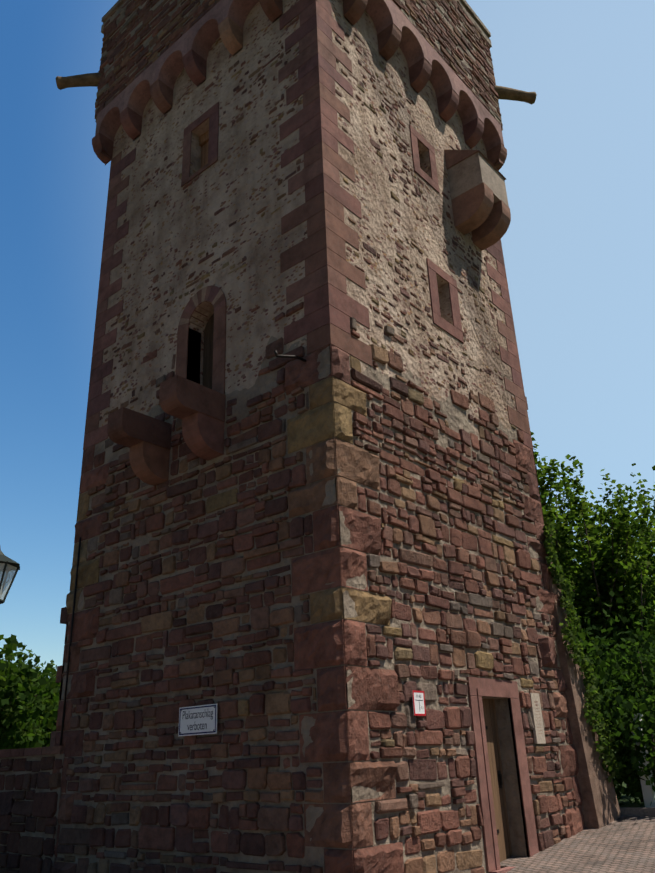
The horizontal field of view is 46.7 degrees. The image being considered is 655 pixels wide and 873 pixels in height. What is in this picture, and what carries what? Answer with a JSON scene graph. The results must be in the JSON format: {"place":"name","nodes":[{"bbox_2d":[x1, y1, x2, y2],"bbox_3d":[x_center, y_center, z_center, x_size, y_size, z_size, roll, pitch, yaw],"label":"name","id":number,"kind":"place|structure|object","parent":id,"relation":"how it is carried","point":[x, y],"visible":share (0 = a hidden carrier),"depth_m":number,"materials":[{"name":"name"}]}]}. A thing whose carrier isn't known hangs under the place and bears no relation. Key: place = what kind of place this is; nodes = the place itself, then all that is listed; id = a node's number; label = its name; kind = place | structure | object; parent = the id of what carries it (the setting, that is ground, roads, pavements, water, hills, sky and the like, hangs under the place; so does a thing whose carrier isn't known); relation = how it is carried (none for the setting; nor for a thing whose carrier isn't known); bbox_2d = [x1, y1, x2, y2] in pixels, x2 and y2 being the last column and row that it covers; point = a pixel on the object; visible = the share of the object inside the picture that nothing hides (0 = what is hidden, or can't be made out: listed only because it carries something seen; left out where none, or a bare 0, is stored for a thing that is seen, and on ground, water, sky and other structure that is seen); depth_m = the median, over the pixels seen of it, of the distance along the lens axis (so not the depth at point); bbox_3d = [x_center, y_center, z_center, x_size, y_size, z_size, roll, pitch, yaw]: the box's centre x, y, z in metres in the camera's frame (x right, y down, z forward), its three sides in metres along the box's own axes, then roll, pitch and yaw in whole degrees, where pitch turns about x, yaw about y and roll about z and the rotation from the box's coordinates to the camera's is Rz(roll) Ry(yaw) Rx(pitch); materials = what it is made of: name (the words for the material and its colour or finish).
{"place":"outdoors","nodes":[
{"label":"outdoors","id":0,"kind":"place"},
{"bbox_2d":[0,754,64,869],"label":"town wall","id":1,"kind":"structure","parent":0,"point":[37,790],"depth_m":12.85,"materials":[{"name":"stone"}]},
{"bbox_2d":[0,0,654,676],"label":"sky","id":2,"kind":"structure","parent":0,"point":[578,244],"materials":[{"name":"blue"}]},
{"bbox_2d":[500,815,654,872],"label":"lane paving","id":3,"kind":"structure","parent":0,"point":[624,844],"depth_m":11.17,"materials":[{"name":"grey stone"}]},
{"bbox_2d":[614,752,640,804],"bbox_3d":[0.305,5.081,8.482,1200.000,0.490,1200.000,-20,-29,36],"label":"ground","id":4,"kind":"structure","parent":0,"point":[624,799],"depth_m":18.04,"materials":[{"name":"green plant"}]},
{"bbox_2d":[0,548,19,603],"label":"street lantern","id":5,"kind":"object","parent":4,"relation":"on","point":[9,568],"visible":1,"depth_m":8.17,"materials":[{"name":"grey metal"}]},
{"bbox_2d":[0,634,57,749],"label":"foliage","id":6,"kind":"object","parent":4,"relation":"on","point":[20,698],"visible":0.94,"depth_m":37.75,"materials":[{"name":"green plant"}]},
{"bbox_2d":[1,645,60,747],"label":"foliage","id":7,"kind":"object","parent":4,"relation":"on","point":[50,711],"visible":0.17,"depth_m":43.94,"materials":[{"name":"green plant"}]},
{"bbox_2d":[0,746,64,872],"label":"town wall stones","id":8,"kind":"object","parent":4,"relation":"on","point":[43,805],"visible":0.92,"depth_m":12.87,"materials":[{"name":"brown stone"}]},
{"bbox_2d":[14,685,57,748],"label":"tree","id":9,"kind":"object","parent":4,"relation":"on","point":[47,739],"visible":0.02,"depth_m":46.62,"materials":[{"name":"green plant"}]},
{"bbox_2d":[50,0,621,872],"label":"stone tower","id":10,"kind":"structure","parent":4,"relation":"on","point":[318,614],"depth_m":12.56,"materials":[{"name":"stone"}]},
{"bbox_2d":[531,432,642,666],"bbox_3d":[5.810,4.645,20.494,4.552,9.221,4.300,10,-26,-27],"label":"foliage","id":11,"kind":"object","parent":4,"relation":"on","point":[561,516],"visible":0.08,"depth_m":19.95,"materials":[{"name":"green plant"}]},
{"bbox_2d":[538,454,654,790],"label":"foliage","id":12,"kind":"object","parent":4,"relation":"on","point":[589,590],"visible":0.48,"depth_m":20.09,"materials":[{"name":"green plant"}]},
{"bbox_2d":[574,613,634,805],"bbox_3d":[5.791,6.430,17.608,3.395,4.273,4.081,-20,-29,36],"label":"foliage","id":13,"kind":"object","parent":4,"relation":"on","point":[597,644],"visible":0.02,"depth_m":16.72,"materials":[{"name":"green plant"}]},
{"bbox_2d":[565,463,654,633],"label":"foliage","id":14,"kind":"object","parent":4,"relation":"on","point":[632,495],"visible":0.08,"depth_m":24.41,"materials":[{"name":"green plant"}]},
{"bbox_2d":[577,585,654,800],"bbox_3d":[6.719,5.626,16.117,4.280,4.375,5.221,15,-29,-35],"label":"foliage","id":15,"kind":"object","parent":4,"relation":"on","point":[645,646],"visible":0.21,"depth_m":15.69,"materials":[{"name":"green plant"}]},
{"bbox_2d":[585,628,654,806],"bbox_3d":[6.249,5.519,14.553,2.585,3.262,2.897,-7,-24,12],"label":"foliage","id":16,"kind":"object","parent":4,"relation":"on","point":[628,747],"visible":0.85,"depth_m":14.19,"materials":[{"name":"green plant"}]},
{"bbox_2d":[619,802,644,806],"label":"verge grass","id":17,"kind":"structure","parent":4,"relation":"on","point":[633,805],"depth_m":14.64,"materials":[{"name":"green plant"}]},
{"bbox_2d":[620,807,654,815],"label":"kerb","id":18,"kind":"structure","parent":4,"relation":"on","point":[639,811],"depth_m":13.53,"materials":[{"name":"stone"}]},
{"bbox_2d":[629,713,654,807],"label":"gate post","id":19,"kind":"object","parent":4,"relation":"on","point":[648,792],"visible":0.31,"depth_m":13.92,"materials":[{"name":"white paint"}]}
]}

